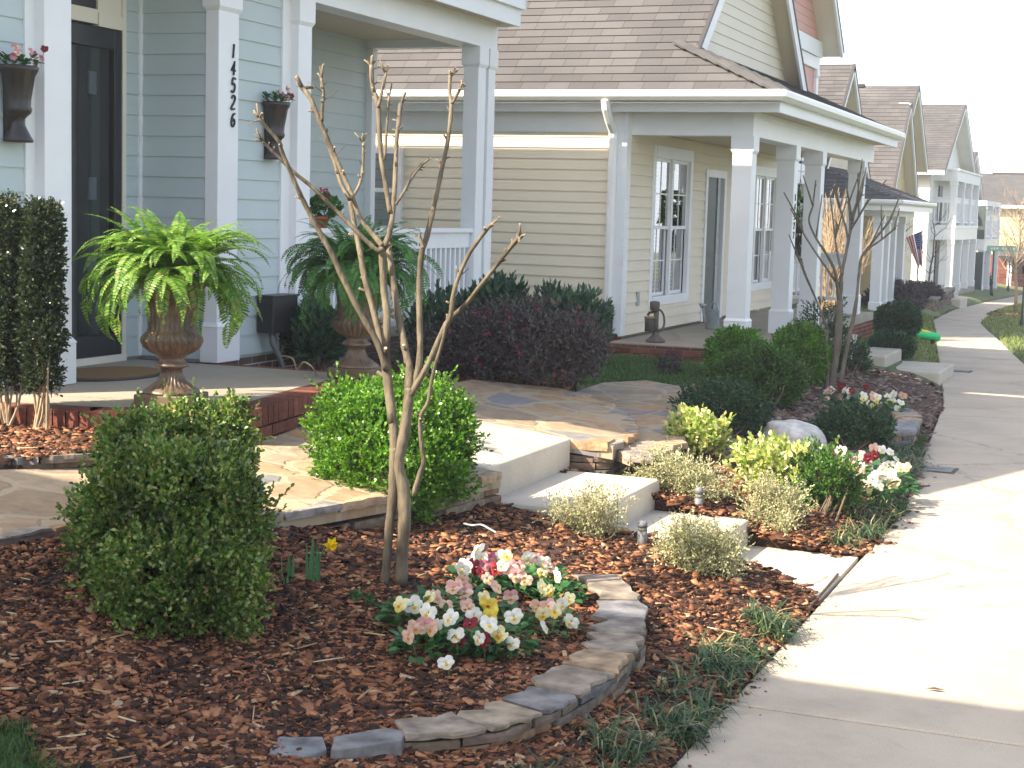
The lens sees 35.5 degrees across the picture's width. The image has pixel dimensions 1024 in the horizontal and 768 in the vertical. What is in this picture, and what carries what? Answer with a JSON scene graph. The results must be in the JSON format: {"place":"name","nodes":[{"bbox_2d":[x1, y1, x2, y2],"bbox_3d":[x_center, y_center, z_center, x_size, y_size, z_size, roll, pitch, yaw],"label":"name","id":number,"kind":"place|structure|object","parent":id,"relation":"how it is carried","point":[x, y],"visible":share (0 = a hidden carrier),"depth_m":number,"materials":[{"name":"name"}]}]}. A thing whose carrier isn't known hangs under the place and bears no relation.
{"place":"outdoors","nodes":[
{"label":"outdoors","id":0,"kind":"place"},
{"bbox_2d":[0,711,103,767],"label":"grass","id":1,"kind":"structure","parent":0,"point":[12,750],"depth_m":4.94,"materials":[{"name":"green plant"}]},
{"bbox_2d":[0,380,630,535],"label":"path","id":2,"kind":"structure","parent":0,"point":[30,497],"depth_m":8.83,"materials":[{"name":"beige stone"}]},
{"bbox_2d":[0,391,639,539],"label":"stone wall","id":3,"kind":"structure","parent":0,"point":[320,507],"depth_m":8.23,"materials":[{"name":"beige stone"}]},
{"bbox_2d":[0,293,1022,767],"bbox_3d":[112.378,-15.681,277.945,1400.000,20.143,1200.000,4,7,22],"label":"ground","id":4,"kind":"structure","parent":0,"point":[890,367],"depth_m":15.15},
{"bbox_2d":[4,446,97,468],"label":"slate wall","id":5,"kind":"structure","parent":4,"relation":"on","point":[63,460],"depth_m":7.95,"materials":[{"name":"grey stone"}]},
{"bbox_2d":[0,0,526,442],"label":"blue house","id":6,"kind":"structure","parent":4,"relation":"on","point":[145,105],"depth_m":11.65,"materials":[{"name":"paint"}]},
{"bbox_2d":[0,43,48,142],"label":"wall planter","id":7,"kind":"object","parent":6,"relation":"attached to","point":[18,80],"visible":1,"depth_m":9.44,"materials":[{"name":"brown plastic"}]},
{"bbox_2d":[71,22,121,358],"bbox_3d":[-3.051,-1.329,11.120,0.125,2.310,0.980,4,7,22],"label":"storm door","id":8,"kind":"structure","parent":6,"relation":"in","point":[96,52],"depth_m":11.36,"materials":[{"name":"black glass"}]},
{"bbox_2d":[76,366,160,381],"bbox_3d":[-2.697,-0.072,10.697,0.660,0.018,0.940,4,7,22],"label":"doormat","id":9,"kind":"object","parent":6,"relation":"on","point":[108,373],"visible":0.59,"depth_m":10.63,"materials":[{"name":"fabric"}]},
{"bbox_2d":[71,206,273,407],"bbox_3d":[-1.940,-0.442,9.141,1.168,1.129,1.170,4,7,22],"label":"potted fern","id":10,"kind":"object","parent":6,"relation":"on","point":[171,260],"visible":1,"depth_m":9.01,"materials":[{"name":"green plant"}]},
{"bbox_2d":[262,85,293,159],"bbox_3d":[-1.806,-2.006,12.249,0.280,0.569,0.335,4,7,22],"label":"wall planter","id":11,"kind":"object","parent":6,"relation":"attached to","point":[275,116],"visible":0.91,"depth_m":12.18,"materials":[{"name":"brown plastic"}]},
{"bbox_2d":[257,293,299,367],"bbox_3d":[-1.816,-0.368,12.445,0.167,0.657,0.400,4,7,22],"label":"utility box","id":12,"kind":"object","parent":6,"relation":"attached to","point":[277,311],"visible":0.86,"depth_m":12.32,"materials":[{"name":"black metal"}]},
{"bbox_2d":[310,187,343,227],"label":"potted geranium","id":13,"kind":"object","parent":6,"relation":"on","point":[316,207],"visible":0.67,"depth_m":13.04,"materials":[{"name":"plant"}]},
{"bbox_2d":[277,215,441,378],"bbox_3d":[-1.045,-0.609,11.009,1.116,1.106,1.134,4,7,22],"label":"potted fern","id":14,"kind":"object","parent":6,"relation":"on","point":[355,361],"visible":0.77,"depth_m":10.78,"materials":[{"name":"green plant"}]},
{"bbox_2d":[320,488,500,530],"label":"slate wall","id":15,"kind":"structure","parent":4,"relation":"on","point":[481,499],"depth_m":8.74,"materials":[{"name":"grey stone"}]},
{"bbox_2d":[0,362,942,767],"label":"mulch","id":16,"kind":"object","parent":4,"relation":"on","point":[92,663],"visible":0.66,"depth_m":6.11,"materials":[{"name":"brown wood"}]},
{"bbox_2d":[0,188,27,425],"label":"holly","id":17,"kind":"object","parent":16,"relation":"on","point":[10,365],"visible":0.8,"depth_m":8.82,"materials":[{"name":"green plant"}]},
{"bbox_2d":[0,422,97,456],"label":"mulch","id":18,"kind":"object","parent":16,"relation":"on","point":[56,435],"visible":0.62,"depth_m":8.49,"materials":[{"name":"brown plant"}]},
{"bbox_2d":[10,194,72,431],"bbox_3d":[-2.600,-0.382,8.865,0.338,1.331,0.372,4,7,22],"label":"holly","id":19,"kind":"object","parent":18,"relation":"on","point":[43,273],"visible":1,"depth_m":8.77,"materials":[{"name":"green plant"}]},
{"bbox_2d":[50,377,294,643],"bbox_3d":[-1.422,0.494,6.680,0.964,0.940,1.722,0,6,-14],"label":"boxwood","id":20,"kind":"object","parent":16,"relation":"on","point":[158,495],"visible":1,"depth_m":6.24,"materials":[{"name":"green plant"}]},
{"bbox_2d":[269,737,326,758],"bbox_3d":[-0.719,1.275,5.374,0.201,0.133,0.182,2,6,-1],"label":"flat stone","id":21,"kind":"object","parent":16,"relation":"on","point":[311,747],"visible":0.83,"depth_m":5.35,"materials":[{"name":"stone"}]},
{"bbox_2d":[278,292,347,369],"bbox_3d":[-1.549,-0.389,12.664,0.679,0.708,0.700,4,7,22],"label":"laurel","id":22,"kind":"object","parent":16,"relation":"on","point":[324,342],"visible":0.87,"depth_m":12.50,"materials":[{"name":"green plant"}]},
{"bbox_2d":[303,536,337,580],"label":"daffodil","id":23,"kind":"object","parent":16,"relation":"on","point":[330,545],"visible":0.98,"depth_m":7.03,"materials":[{"name":"green plant"}]},
{"bbox_2d":[330,728,404,759],"bbox_3d":[-0.493,1.268,5.462,0.325,0.134,0.135,-2,7,-28],"label":"flat stone","id":24,"kind":"object","parent":16,"relation":"on","point":[375,742],"visible":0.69,"depth_m":5.42,"materials":[{"name":"stone"}]},
{"bbox_2d":[247,55,525,585],"bbox_3d":[-0.534,-0.303,7.379,1.240,2.404,0.739,2,6,5],"label":"crape myrtle","id":25,"kind":"object","parent":16,"relation":"on","point":[399,496],"visible":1,"depth_m":7.25,"materials":[{"name":"brown plant"}]},
{"bbox_2d":[298,356,493,525],"bbox_3d":[-0.688,0.303,8.769,1.061,0.911,1.138,4,7,22],"label":"boxwood","id":26,"kind":"object","parent":16,"relation":"on","point":[341,419],"visible":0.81,"depth_m":8.60,"materials":[{"name":"green plant"}]},
{"bbox_2d":[370,593,444,628],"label":"pansy","id":27,"kind":"object","parent":16,"relation":"on","point":[412,604],"visible":0.81,"depth_m":6.61,"materials":[{"name":"green plant"}]},
{"bbox_2d":[378,602,461,675],"bbox_3d":[-0.337,0.986,6.361,0.376,0.247,0.368,4,7,22],"label":"pansy","id":28,"kind":"object","parent":16,"relation":"on","point":[424,624],"visible":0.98,"depth_m":6.29,"materials":[{"name":"white plant"}]},
{"bbox_2d":[395,278,457,363],"bbox_3d":[-0.603,-0.525,14.292,0.854,0.841,0.881,-3,8,-37],"label":"laurel","id":29,"kind":"object","parent":16,"relation":"on","point":[431,313],"visible":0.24,"depth_m":14.09,"materials":[{"name":"green plant"}]},
{"bbox_2d":[402,585,466,619],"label":"pansy","id":30,"kind":"object","parent":16,"relation":"on","point":[443,603],"visible":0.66,"depth_m":6.73,"materials":[{"name":"green plant"}]},
{"bbox_2d":[414,608,483,654],"bbox_3d":[-0.271,0.984,6.488,0.309,0.196,0.329,4,7,22],"label":"pansy","id":31,"kind":"object","parent":16,"relation":"on","point":[455,636],"visible":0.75,"depth_m":6.38,"materials":[{"name":"white plant"}]},
{"bbox_2d":[431,561,492,609],"bbox_3d":[-0.240,0.883,7.034,0.321,0.225,0.337,4,7,22],"label":"pansy","id":32,"kind":"object","parent":16,"relation":"on","point":[458,586],"visible":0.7,"depth_m":6.96,"materials":[{"name":"pink plant"}]},
{"bbox_2d":[443,543,513,589],"bbox_3d":[-0.148,0.856,7.519,0.359,0.212,0.373,4,7,22],"label":"pansy","id":33,"kind":"object","parent":16,"relation":"on","point":[479,566],"visible":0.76,"depth_m":7.43,"materials":[{"name":"white plant"}]},
{"bbox_2d":[450,607,519,660],"bbox_3d":[-0.112,0.984,6.434,0.287,0.222,0.297,0,6,-11],"label":"pansy","id":34,"kind":"object","parent":16,"relation":"on","point":[487,625],"visible":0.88,"depth_m":6.33,"materials":[{"name":"white plant"}]},
{"bbox_2d":[453,580,518,624],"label":"pansy","id":35,"kind":"object","parent":16,"relation":"on","point":[486,600],"visible":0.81,"depth_m":6.84,"materials":[{"name":"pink plant"}]},
{"bbox_2d":[445,268,529,340],"bbox_3d":[-0.165,-0.543,13.995,0.777,0.941,0.798,0,6,-15],"label":"laurel","id":36,"kind":"object","parent":16,"relation":"on","point":[501,283],"visible":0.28,"depth_m":13.81,"materials":[{"name":"green plant"}]},
{"bbox_2d":[391,289,617,387],"bbox_3d":[-0.115,-0.377,13.045,2.004,0.846,1.283,4,7,22],"label":"loropetalum","id":37,"kind":"object","parent":16,"relation":"on","point":[496,348],"visible":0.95,"depth_m":12.81,"materials":[{"name":"purple plant"}]},
{"bbox_2d":[468,608,544,661],"bbox_3d":[-0.040,0.989,6.505,0.324,0.206,0.331,0,6,-17],"label":"pansy","id":38,"kind":"object","parent":16,"relation":"on","point":[503,634],"visible":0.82,"depth_m":6.43,"materials":[{"name":"white plant"}]},
{"bbox_2d":[481,549,543,599],"bbox_3d":[0.000,0.876,7.462,0.311,0.212,0.321,3,6,14],"label":"pansy","id":39,"kind":"object","parent":16,"relation":"on","point":[521,577],"visible":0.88,"depth_m":7.38,"materials":[{"name":"white plant"}]},
{"bbox_2d":[394,574,647,750],"bbox_3d":[0.221,1.165,6.670,0.615,0.198,2.630,4,7,18],"label":"stone border","id":40,"kind":"object","parent":16,"relation":"on","point":[601,665],"visible":0.84,"depth_m":6.08,"materials":[{"name":"stone"}]},
{"bbox_2d":[511,551,572,590],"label":"pansy","id":41,"kind":"object","parent":16,"relation":"on","point":[545,568],"visible":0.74,"depth_m":7.58,"materials":[{"name":"white plant"}]},
{"bbox_2d":[519,592,588,643],"bbox_3d":[0.160,0.979,6.852,0.329,0.187,0.366,4,7,22],"label":"pansy","id":42,"kind":"object","parent":16,"relation":"on","point":[548,609],"visible":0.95,"depth_m":6.78,"materials":[{"name":"white plant"}]},
{"bbox_2d":[528,567,588,606],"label":"pansy","id":43,"kind":"object","parent":16,"relation":"on","point":[544,592],"visible":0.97,"depth_m":7.38,"materials":[{"name":"green plant"}]},
{"bbox_2d":[525,278,615,382],"bbox_3d":[0.472,-0.461,13.902,0.836,0.947,0.787,-1,7,-22],"label":"laurel","id":44,"kind":"object","parent":16,"relation":"on","point":[578,296],"visible":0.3,"depth_m":13.71,"materials":[{"name":"green plant"}]},
{"bbox_2d":[532,477,639,539],"bbox_3d":[0.451,0.706,8.891,0.580,0.414,0.530,4,7,22],"label":"abelia","id":45,"kind":"object","parent":16,"relation":"on","point":[595,510],"visible":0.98,"depth_m":8.81,"materials":[{"name":"beige plant"}]},
{"bbox_2d":[621,436,751,502],"bbox_3d":[1.132,0.598,10.437,0.899,0.475,0.547,4,7,22],"label":"abelia","id":46,"kind":"object","parent":16,"relation":"on","point":[665,467],"visible":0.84,"depth_m":10.41,"materials":[{"name":"beige plant"}]},
{"bbox_2d":[638,508,755,578],"bbox_3d":[1.025,0.846,8.507,0.609,0.425,0.555,4,7,22],"label":"abelia","id":47,"kind":"object","parent":16,"relation":"on","point":[698,548],"visible":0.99,"depth_m":8.41,"materials":[{"name":"beige plant"}]},
{"bbox_2d":[661,402,737,460],"bbox_3d":[1.374,0.355,11.558,0.564,0.462,0.530,1,6,-4],"label":"euonymus","id":48,"kind":"object","parent":16,"relation":"on","point":[705,430],"visible":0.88,"depth_m":11.48,"materials":[{"name":"yellow plant"}]},
{"bbox_2d":[665,373,777,439],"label":"evergreen shrub","id":49,"kind":"object","parent":16,"relation":"on","point":[742,403],"visible":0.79,"depth_m":12.80,"materials":[{"name":"green plant"}]},
{"bbox_2d":[507,442,936,767],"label":"border grass","id":50,"kind":"structure","parent":16,"relation":"on","point":[775,624],"depth_m":6.89,"materials":[{"name":"green plant"}]},
{"bbox_2d":[701,323,768,376],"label":"boxwood","id":51,"kind":"object","parent":16,"relation":"on","point":[723,341],"visible":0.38,"depth_m":15.98,"materials":[{"name":"green plant"}]},
{"bbox_2d":[717,365,786,406],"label":"evergreen shrub","id":52,"kind":"object","parent":16,"relation":"on","point":[768,397],"visible":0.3,"depth_m":14.75,"materials":[{"name":"green plant"}]},
{"bbox_2d":[710,340,813,406],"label":"boxwood","id":53,"kind":"object","parent":16,"relation":"on","point":[784,367],"visible":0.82,"depth_m":14.88,"materials":[{"name":"green plant"}]},
{"bbox_2d":[722,427,813,495],"bbox_3d":[1.741,0.534,10.784,0.671,0.477,0.633,4,7,22],"label":"euonymus","id":54,"kind":"object","parent":16,"relation":"on","point":[763,454],"visible":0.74,"depth_m":10.69,"materials":[{"name":"yellow plant"}]},
{"bbox_2d":[734,466,816,536],"bbox_3d":[1.668,0.753,10.131,0.534,0.462,0.578,4,7,22],"label":"abelia","id":55,"kind":"object","parent":16,"relation":"on","point":[782,505],"visible":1,"depth_m":10.12,"materials":[{"name":"beige plant"}]},
{"bbox_2d":[762,419,826,450],"bbox_3d":[2.276,0.473,12.886,0.517,0.362,0.418,4,7,22],"label":"boulder","id":56,"kind":"object","parent":16,"relation":"on","point":[794,430],"visible":0.45,"depth_m":12.76,"materials":[{"name":"grey stone"}]},
{"bbox_2d":[769,320,832,386],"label":"boxwood","id":57,"kind":"object","parent":16,"relation":"on","point":[812,348],"visible":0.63,"depth_m":16.82,"materials":[{"name":"green plant"}]},
{"bbox_2d":[793,296,853,358],"bbox_3d":[3.811,-0.666,19.796,0.725,0.877,0.681,0,7,-18],"label":"camellia","id":58,"kind":"object","parent":16,"relation":"on","point":[831,326],"visible":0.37,"depth_m":19.70,"materials":[{"name":"green plant"}]},
{"bbox_2d":[777,435,871,520],"bbox_3d":[2.032,0.600,10.590,0.560,0.559,0.601,7,8,42],"label":"evergreen shrub","id":59,"kind":"object","parent":16,"relation":"on","point":[844,488],"visible":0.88,"depth_m":10.49,"materials":[{"name":"green plant"}]},
{"bbox_2d":[783,159,900,389],"bbox_3d":[3.443,-1.143,16.935,1.268,2.465,0.554,2,6,3],"label":"crape myrtle","id":60,"kind":"object","parent":16,"relation":"on","point":[832,373],"visible":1,"depth_m":16.82,"materials":[{"name":"brown plant"}]},
{"bbox_2d":[820,381,869,404],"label":"pansy","id":61,"kind":"object","parent":16,"relation":"on","point":[829,393],"visible":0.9,"depth_m":15.74,"materials":[{"name":"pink plant"}]},
{"bbox_2d":[819,445,880,480],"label":"pansy","id":62,"kind":"object","parent":16,"relation":"on","point":[866,458],"visible":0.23,"depth_m":11.68,"materials":[{"name":"white plant"}]},
{"bbox_2d":[830,333,873,378],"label":"evergreen shrub","id":63,"kind":"object","parent":16,"relation":"on","point":[860,357],"visible":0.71,"depth_m":18.44,"materials":[{"name":"green plant"}]},
{"bbox_2d":[807,397,898,450],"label":"evergreen shrub","id":64,"kind":"object","parent":16,"relation":"on","point":[871,427],"visible":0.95,"depth_m":13.28,"materials":[{"name":"green plant"}]},
{"bbox_2d":[837,464,900,504],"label":"pansy","id":65,"kind":"object","parent":16,"relation":"on","point":[874,478],"visible":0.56,"depth_m":11.02,"materials":[{"name":"white plant"}]},
{"bbox_2d":[855,443,903,478],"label":"pansy","id":66,"kind":"object","parent":16,"relation":"on","point":[892,460],"visible":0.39,"depth_m":12.14,"materials":[{"name":"white plant"}]},
{"bbox_2d":[859,461,922,496],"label":"pansy","id":67,"kind":"object","parent":16,"relation":"on","point":[900,468],"visible":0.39,"depth_m":11.56,"materials":[{"name":"white plant"}]},
{"bbox_2d":[406,421,569,495],"bbox_3d":[-0.251,0.582,10.146,0.808,0.538,1.415,4,7,22],"label":"concrete step","id":68,"kind":"object","parent":4,"relation":"on","point":[518,458],"visible":0.22,"depth_m":10.11,"materials":[{"name":"white concrete"}]},
{"bbox_2d":[501,471,658,527],"bbox_3d":[0.375,0.822,9.874,0.720,0.355,1.310,4,7,22],"label":"concrete step","id":69,"kind":"object","parent":4,"relation":"on","point":[531,497],"visible":0.18,"depth_m":9.89,"materials":[{"name":"white concrete"}]},
{"bbox_2d":[569,453,630,474],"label":"slate wall","id":70,"kind":"structure","parent":4,"relation":"on","point":[586,463],"depth_m":10.66,"materials":[{"name":"brown stone"}]},
{"bbox_2d":[529,352,714,385],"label":"grass","id":71,"kind":"structure","parent":4,"relation":"on","point":[687,367],"depth_m":15.96,"materials":[{"name":"green plant"}]},
{"bbox_2d":[374,0,905,361],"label":"tan house","id":72,"kind":"structure","parent":4,"relation":"on","point":[645,152],"depth_m":18.59,"materials":[{"name":"paint"}]},
{"bbox_2d":[374,147,403,227],"bbox_3d":[-1.578,-2.325,19.134,0.580,1.000,0.070,4,7,22],"label":"window","id":73,"kind":"structure","parent":72,"relation":"in","point":[380,213],"depth_m":19.08,"materials":[{"name":"glass"}]},
{"bbox_2d":[644,301,664,342],"bbox_3d":[1.604,-0.699,17.927,0.237,0.466,0.215,4,7,22],"label":"hand pump","id":74,"kind":"object","parent":72,"relation":"on","point":[651,323],"visible":1,"depth_m":17.89,"materials":[{"name":"metal"}]},
{"bbox_2d":[647,145,693,306],"bbox_3d":[1.742,-1.965,19.860,0.538,1.913,1.720,4,7,22],"label":"window","id":75,"kind":"structure","parent":72,"relation":"in","point":[672,168],"depth_m":19.79,"materials":[{"name":"white glass"}]},
{"bbox_2d":[697,169,726,321],"bbox_3d":[2.697,-1.879,21.691,0.102,2.020,1.060,4,7,22],"label":"door","id":76,"kind":"structure","parent":72,"relation":"in","point":[712,265],"depth_m":21.76,"materials":[{"name":"white paint"}]},
{"bbox_2d":[751,166,776,290],"bbox_3d":[3.708,-2.343,24.118,0.103,1.853,2.220,4,7,22],"label":"window","id":77,"kind":"structure","parent":72,"relation":"in","point":[765,187],"depth_m":24.42,"materials":[{"name":"white glass"}]},
{"bbox_2d":[654,350,683,376],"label":"shrub","id":78,"kind":"object","parent":4,"relation":"on","point":[674,364],"depth_m":15.78,"materials":[{"name":"purple plant"}]},
{"bbox_2d":[501,470,850,616],"bbox_3d":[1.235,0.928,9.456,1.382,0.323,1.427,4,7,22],"label":"mulch","id":79,"kind":"object","parent":4,"relation":"on","point":[675,502],"visible":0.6,"depth_m":9.86,"materials":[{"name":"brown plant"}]},
{"bbox_2d":[623,510,748,552],"bbox_3d":[0.947,1.010,9.611,0.680,0.270,1.180,4,7,22],"label":"concrete step","id":80,"kind":"object","parent":4,"relation":"on","point":[655,515],"visible":0.12,"depth_m":9.89,"materials":[{"name":"white concrete"}]},
{"bbox_2d":[763,0,844,303],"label":"pink house","id":81,"kind":"structure","parent":4,"relation":"on","point":[819,28],"depth_m":32.92,"materials":[{"name":"paint"}]},
{"bbox_2d":[697,364,944,509],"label":"mulch","id":82,"kind":"object","parent":4,"relation":"on","point":[800,410],"visible":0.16,"depth_m":16.83,"materials":[{"name":"brown wood"}]},
{"bbox_2d":[770,64,936,310],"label":"grey roofed house","id":83,"kind":"structure","parent":4,"relation":"on","point":[838,84],"depth_m":35.99,"materials":[{"name":"beige paint"}]},
{"bbox_2d":[849,347,901,366],"bbox_3d":[4.757,-0.235,21.348,0.650,0.420,1.400,4,7,22],"label":"concrete step","id":84,"kind":"object","parent":4,"relation":"on","point":[883,357],"visible":0.24,"depth_m":20.98,"materials":[{"name":"grey concrete"}]},
{"bbox_2d":[860,100,918,297],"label":"tan gabled house","id":85,"kind":"structure","parent":4,"relation":"on","point":[896,168],"depth_m":42.33,"materials":[{"name":"paint"}]},
{"bbox_2d":[907,231,922,281],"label":"flag","id":86,"kind":"object","parent":85,"relation":"attached to","point":[916,242],"visible":0.98,"depth_m":46.31,"materials":[{"name":"multicoloured fabric"}]},
{"bbox_2d":[858,84,928,282],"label":"grey gabled house","id":87,"kind":"structure","parent":4,"relation":"on","point":[913,93],"depth_m":48.24,"materials":[{"name":"beige paint"}]},
{"bbox_2d":[890,406,922,450],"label":"slate wall","id":88,"kind":"structure","parent":4,"relation":"on","point":[909,423],"depth_m":14.33,"materials":[{"name":"grey stone"}]},
{"bbox_2d":[896,361,953,385],"bbox_3d":[5.348,-0.108,21.093,0.750,0.255,1.450,4,7,22],"label":"concrete step","id":89,"kind":"object","parent":4,"relation":"on","point":[939,374],"visible":0.33,"depth_m":20.80,"materials":[{"name":"grey concrete"}]},
{"bbox_2d":[910,104,982,293],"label":"white house","id":90,"kind":"structure","parent":4,"relation":"on","point":[948,178],"depth_m":56.12,"materials":[{"name":"paint"}]},
{"bbox_2d":[961,151,1001,290],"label":"house","id":91,"kind":"structure","parent":4,"relation":"on","point":[986,233],"depth_m":66.03,"materials":[{"name":"white paint"}]},
{"bbox_2d":[961,207,985,289],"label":"door","id":92,"kind":"structure","parent":91,"relation":"in","point":[981,210],"depth_m":63.88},
{"bbox_2d":[946,310,1023,317],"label":"mulch","id":93,"kind":"object","parent":4,"relation":"on","point":[1005,313],"visible":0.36,"depth_m":42.99,"materials":[{"name":"brown plant"}]},
{"bbox_2d":[987,183,1023,311],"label":"bare tree","id":94,"kind":"object","parent":93,"relation":"on","point":[1019,246],"visible":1,"depth_m":45.82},
{"bbox_2d":[976,173,1023,286],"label":"corner house","id":95,"kind":"structure","parent":4,"relation":"on","point":[992,185],"depth_m":78.54,"materials":[{"name":"paint"}]},
{"bbox_2d":[577,380,684,465],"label":"footpath","id":96,"kind":"structure","parent":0,"point":[644,403],"depth_m":13.53,"materials":[{"name":"grey stone"}]},
{"bbox_2d":[624,387,696,463],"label":"footpath","id":97,"kind":"structure","parent":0,"point":[674,441],"depth_m":11.02,"materials":[{"name":"beige stone"}]},
{"bbox_2d":[738,545,857,615],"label":"pavement","id":98,"kind":"structure","parent":0,"point":[819,571],"depth_m":9.53,"materials":[{"name":"concrete"}]},
{"bbox_2d":[672,295,1023,767],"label":"sidewalk","id":99,"kind":"structure","parent":0,"point":[934,597],"depth_m":7.98,"materials":[{"name":"concrete"}]},
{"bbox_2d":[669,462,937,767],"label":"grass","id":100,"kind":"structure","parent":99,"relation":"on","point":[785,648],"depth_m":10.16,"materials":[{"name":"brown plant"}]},
{"bbox_2d":[795,283,1023,363],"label":"lawn","id":101,"kind":"structure","parent":0,"point":[976,295],"depth_m":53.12,"materials":[{"name":"green plant"}]},
{"bbox_2d":[818,184,876,309],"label":"house wall","id":102,"kind":"structure","parent":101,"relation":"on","point":[829,243],"depth_m":27.95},
{"bbox_2d":[867,328,917,359],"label":"round bush","id":103,"kind":"object","parent":101,"relation":"on","point":[905,342],"visible":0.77,"depth_m":21.95,"materials":[{"name":"green plant"}]},
{"bbox_2d":[861,277,932,309],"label":"red shrub","id":104,"kind":"object","parent":101,"relation":"on","point":[914,293],"visible":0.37,"depth_m":36.50,"materials":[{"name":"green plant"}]},
{"bbox_2d":[872,299,923,337],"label":"round bush","id":105,"kind":"object","parent":101,"relation":"on","point":[903,315],"visible":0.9,"depth_m":25.93,"materials":[{"name":"green plant"}]},
{"bbox_2d":[820,0,1023,173],"label":"sky","id":106,"kind":"structure","parent":0,"point":[958,52],"materials":[{"name":"white"}]},
{"bbox_2d":[982,302,1023,358],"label":"grass","id":107,"kind":"structure","parent":0,"point":[1010,329],"depth_m":35.12,"materials":[{"name":"green plant"}]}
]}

